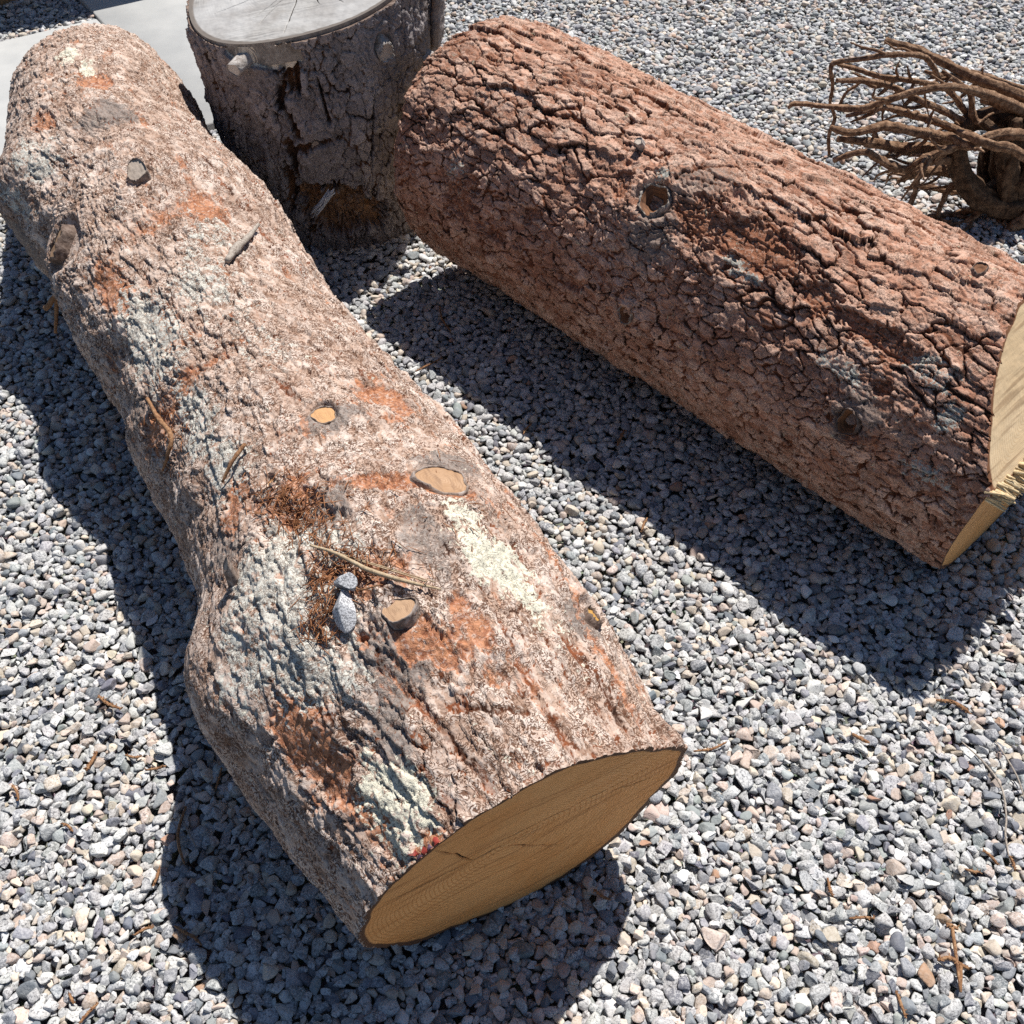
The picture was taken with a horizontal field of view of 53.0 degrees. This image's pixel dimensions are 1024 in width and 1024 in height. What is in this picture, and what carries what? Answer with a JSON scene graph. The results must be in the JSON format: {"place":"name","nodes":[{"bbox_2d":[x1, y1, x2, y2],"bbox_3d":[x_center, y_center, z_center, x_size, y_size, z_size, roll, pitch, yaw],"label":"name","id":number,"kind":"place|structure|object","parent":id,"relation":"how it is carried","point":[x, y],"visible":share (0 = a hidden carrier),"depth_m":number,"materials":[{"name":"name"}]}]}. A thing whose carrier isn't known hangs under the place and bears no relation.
{"place":"outdoors","nodes":[
{"label":"outdoors","id":0,"kind":"place"},
{"bbox_2d":[0,19,100,224],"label":"path","id":1,"kind":"structure","parent":0,"point":[14,51],"depth_m":3.33,"materials":[{"name":"concrete"}]},
{"bbox_2d":[77,0,214,130],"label":"path","id":2,"kind":"structure","parent":0,"point":[159,26],"depth_m":3.48,"materials":[{"name":"concrete"}]},
{"bbox_2d":[0,0,1023,1023],"bbox_3d":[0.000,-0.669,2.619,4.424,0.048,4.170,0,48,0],"label":"gravel","id":3,"kind":"structure","parent":0,"point":[450,381],"depth_m":1.74,"materials":[{"name":"grey gravel"}]},
{"bbox_2d":[10,784,18,800],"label":"twig","id":4,"kind":"object","parent":3,"relation":"on","point":[15,790],"visible":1,"depth_m":1.61,"materials":[{"name":"brown wood"}]},
{"bbox_2d":[60,823,72,831],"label":"twig","id":5,"kind":"object","parent":3,"relation":"on","point":[68,826],"visible":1,"depth_m":1.57,"materials":[{"name":"brown wood"}]},
{"bbox_2d":[68,992,75,1003],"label":"twig","id":6,"kind":"object","parent":3,"relation":"on","point":[71,998],"visible":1,"depth_m":1.41,"materials":[{"name":"brown wood"}]},
{"bbox_2d":[78,1002,98,1023],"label":"twig","id":7,"kind":"object","parent":3,"relation":"on","point":[90,1010],"visible":1,"depth_m":1.39,"materials":[{"name":"brown wood"}]},
{"bbox_2d":[83,751,97,770],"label":"twig","id":8,"kind":"object","parent":3,"relation":"on","point":[90,763],"visible":1,"depth_m":1.65,"materials":[{"name":"brown wood"}]},
{"bbox_2d":[97,695,122,710],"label":"twig","id":9,"kind":"object","parent":3,"relation":"on","point":[104,701],"visible":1,"depth_m":1.71,"materials":[{"name":"brown wood"}]},
{"bbox_2d":[125,753,141,758],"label":"twig","id":10,"kind":"object","parent":3,"relation":"on","point":[133,757],"visible":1,"depth_m":1.65,"materials":[{"name":"brown wood"}]},
{"bbox_2d":[132,924,154,935],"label":"twig","id":11,"kind":"object","parent":3,"relation":"on","point":[144,929],"visible":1,"depth_m":1.47,"materials":[{"name":"brown wood"}]},
{"bbox_2d":[144,765,165,770],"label":"twig","id":12,"kind":"object","parent":3,"relation":"on","point":[155,768],"visible":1,"depth_m":1.64,"materials":[{"name":"brown wood"}]},
{"bbox_2d":[152,865,159,886],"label":"twig","id":13,"kind":"object","parent":3,"relation":"on","point":[156,877],"visible":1,"depth_m":1.51,"materials":[{"name":"brown wood"}]},
{"bbox_2d":[177,806,186,864],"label":"twig","id":14,"kind":"object","parent":3,"relation":"on","point":[178,835],"visible":1,"depth_m":1.56,"materials":[{"name":"brown wood"}]},
{"bbox_2d":[175,811,195,846],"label":"twig","id":15,"kind":"object","parent":3,"relation":"on","point":[183,823],"visible":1,"depth_m":1.57,"materials":[{"name":"wood"}]},
{"bbox_2d":[174,925,201,944],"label":"twig","id":16,"kind":"object","parent":3,"relation":"on","point":[188,934],"visible":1,"depth_m":1.46,"materials":[{"name":"brown wood"}]},
{"bbox_2d":[215,767,221,790],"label":"twig","id":17,"kind":"object","parent":3,"relation":"on","point":[218,779],"visible":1,"depth_m":1.62,"materials":[{"name":"brown wood"}]},
{"bbox_2d":[185,0,445,256],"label":"tree stump","id":18,"kind":"object","parent":3,"relation":"on","point":[305,100],"visible":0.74,"depth_m":2.33,"materials":[{"name":"wood"}]},
{"bbox_2d":[0,23,687,947],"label":"spruce log","id":19,"kind":"object","parent":3,"relation":"on","point":[486,729],"visible":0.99,"depth_m":1.36,"materials":[{"name":"brown wood"}]},
{"bbox_2d":[43,295,54,310],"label":"twig","id":20,"kind":"object","parent":19,"relation":"on","point":[48,305],"visible":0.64,"depth_m":2.02,"materials":[{"name":"brown wood"}]},
{"bbox_2d":[54,231,61,333],"bbox_3d":[-0.885,-0.446,2.010,0.101,0.241,0.010,0,48,0],"label":"twig","id":21,"kind":"object","parent":19,"relation":"hanging from","point":[56,309],"visible":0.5,"depth_m":2.06,"materials":[{"name":"brown wood"}]},
{"bbox_2d":[145,397,173,471],"bbox_3d":[-0.565,-0.131,1.665,0.035,0.064,0.139,-15,50,-13],"label":"twig","id":22,"kind":"object","parent":19,"relation":"on","point":[163,424],"visible":1,"depth_m":1.63,"materials":[{"name":"brown wood"}]},
{"bbox_2d":[221,443,246,482],"bbox_3d":[-0.401,-0.071,1.480,0.007,0.036,0.058,26,53,22],"label":"twig","id":23,"kind":"object","parent":19,"relation":"on","point":[237,454],"visible":1,"depth_m":1.47,"materials":[{"name":"brown wood"}]},
{"bbox_2d":[224,223,259,262],"bbox_3d":[-0.483,-0.488,1.855,0.017,0.042,0.172,6,48,6],"label":"twig","id":24,"kind":"object","parent":19,"relation":"on","point":[235,248],"visible":1,"depth_m":1.82,"materials":[{"name":"beige wood"}]},
{"bbox_2d":[138,362,515,656],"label":"needles","id":25,"kind":"object","parent":19,"relation":"on","point":[326,578],"visible":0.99,"depth_m":1.28,"materials":[{"name":"brown plant"}]},
{"bbox_2d":[332,588,356,632],"bbox_3d":[-0.200,0.118,1.223,0.028,0.028,0.046,-18,51,-16],"label":"stone","id":26,"kind":"object","parent":19,"relation":"on","point":[344,614],"visible":1,"depth_m":1.22,"materials":[{"name":"stone"}]},
{"bbox_2d":[333,572,357,590],"bbox_3d":[-0.200,0.086,1.232,0.030,0.022,0.021,0,48,0],"label":"stone","id":27,"kind":"object","parent":19,"relation":"on","point":[348,581],"visible":1,"depth_m":1.23,"materials":[{"name":"stone"}]},
{"bbox_2d":[353,570,380,589],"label":"twig","id":28,"kind":"object","parent":19,"relation":"on","point":[357,588],"visible":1,"depth_m":1.22,"materials":[{"name":"brown wood"}]},
{"bbox_2d":[309,544,440,589],"bbox_3d":[-0.173,0.068,1.243,0.188,0.032,0.022,20,51,17],"label":"twig","id":29,"kind":"object","parent":19,"relation":"on","point":[368,569],"visible":1,"depth_m":1.23,"materials":[{"name":"beige wood"}]},
{"bbox_2d":[415,357,442,371],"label":"twig","id":30,"kind":"object","parent":3,"relation":"on","point":[426,365],"visible":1,"depth_m":2.30,"materials":[{"name":"brown wood"}]},
{"bbox_2d":[439,306,451,331],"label":"twig","id":31,"kind":"object","parent":3,"relation":"on","point":[445,324],"visible":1,"depth_m":2.40,"materials":[{"name":"brown wood"}]},
{"bbox_2d":[523,423,531,434],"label":"twig","id":32,"kind":"object","parent":3,"relation":"on","point":[527,427],"visible":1,"depth_m":2.16,"materials":[{"name":"brown wood"}]},
{"bbox_2d":[593,888,610,899],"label":"twig","id":33,"kind":"object","parent":3,"relation":"on","point":[600,894],"visible":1,"depth_m":1.49,"materials":[{"name":"brown wood"}]},
{"bbox_2d":[617,430,626,445],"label":"twig","id":34,"kind":"object","parent":3,"relation":"on","point":[620,438],"visible":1,"depth_m":2.14,"materials":[{"name":"brown wood"}]},
{"bbox_2d":[640,517,647,531],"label":"twig","id":35,"kind":"object","parent":3,"relation":"on","point":[643,524],"visible":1,"depth_m":1.98,"materials":[{"name":"brown wood"}]},
{"bbox_2d":[393,15,1023,568],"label":"spruce log","id":36,"kind":"object","parent":3,"relation":"on","point":[849,343],"visible":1,"depth_m":1.86,"materials":[{"name":"brown wood"}]},
{"bbox_2d":[693,741,726,751],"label":"twig","id":37,"kind":"object","parent":3,"relation":"on","point":[710,749],"visible":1,"depth_m":1.66,"materials":[{"name":"brown wood"}]},
{"bbox_2d":[827,877,834,896],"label":"twig","id":38,"kind":"object","parent":3,"relation":"on","point":[830,888],"visible":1,"depth_m":1.50,"materials":[{"name":"brown wood"}]},
{"bbox_2d":[852,733,869,743],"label":"twig","id":39,"kind":"object","parent":3,"relation":"on","point":[861,738],"visible":1,"depth_m":1.67,"materials":[{"name":"brown wood"}]},
{"bbox_2d":[849,915,874,920],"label":"twig","id":40,"kind":"object","parent":3,"relation":"on","point":[862,917],"visible":1,"depth_m":1.47,"materials":[{"name":"brown wood"}]},
{"bbox_2d":[895,990,907,1018],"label":"twig","id":41,"kind":"object","parent":3,"relation":"on","point":[900,1003],"visible":1,"depth_m":1.39,"materials":[{"name":"brown wood"}]},
{"bbox_2d":[787,37,1023,238],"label":"root ball","id":42,"kind":"object","parent":3,"relation":"on","point":[993,187],"visible":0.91,"depth_m":2.51,"materials":[{"name":"brown wood"}]},
{"bbox_2d":[946,922,960,991],"bbox_3d":[0.620,0.624,1.441,0.019,0.008,0.095,11,49,10],"label":"twig","id":43,"kind":"object","parent":3,"relation":"on","point":[952,927],"visible":1,"depth_m":1.45,"materials":[{"name":"brown wood"}]},
{"bbox_2d":[936,698,971,713],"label":"twig","id":44,"kind":"object","parent":3,"relation":"on","point":[961,706],"visible":1,"depth_m":1.72,"materials":[{"name":"brown wood"}]},
{"bbox_2d":[937,953,971,992],"bbox_3d":[0.611,0.638,1.428,0.044,0.011,0.042,29,54,24],"label":"twig","id":45,"kind":"object","parent":3,"relation":"on","point":[954,960],"visible":1,"depth_m":1.43,"materials":[{"name":"brown wood"}]},
{"bbox_2d":[964,868,981,873],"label":"twig","id":46,"kind":"object","parent":3,"relation":"on","point":[972,871],"visible":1,"depth_m":1.52,"materials":[{"name":"brown wood"}]},
{"bbox_2d":[962,742,1010,862],"bbox_3d":[0.754,0.447,1.603,0.033,0.011,0.201,-3,48,-3],"label":"twig","id":47,"kind":"object","parent":3,"relation":"on","point":[1001,787],"visible":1,"depth_m":1.60,"materials":[{"name":"wood"}]},
{"bbox_2d":[982,848,999,865],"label":"twig","id":48,"kind":"object","parent":3,"relation":"on","point":[991,857],"visible":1,"depth_m":1.53,"materials":[{"name":"brown wood"}]},
{"bbox_2d":[995,741,1023,797],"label":"twig","id":49,"kind":"object","parent":3,"relation":"on","point":[1012,768],"visible":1,"depth_m":1.63,"materials":[{"name":"grey wood"}]},
{"bbox_2d":[1009,856,1017,871],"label":"twig","id":50,"kind":"object","parent":3,"relation":"on","point":[1013,864],"visible":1,"depth_m":1.53,"materials":[{"name":"brown wood"}]}
]}

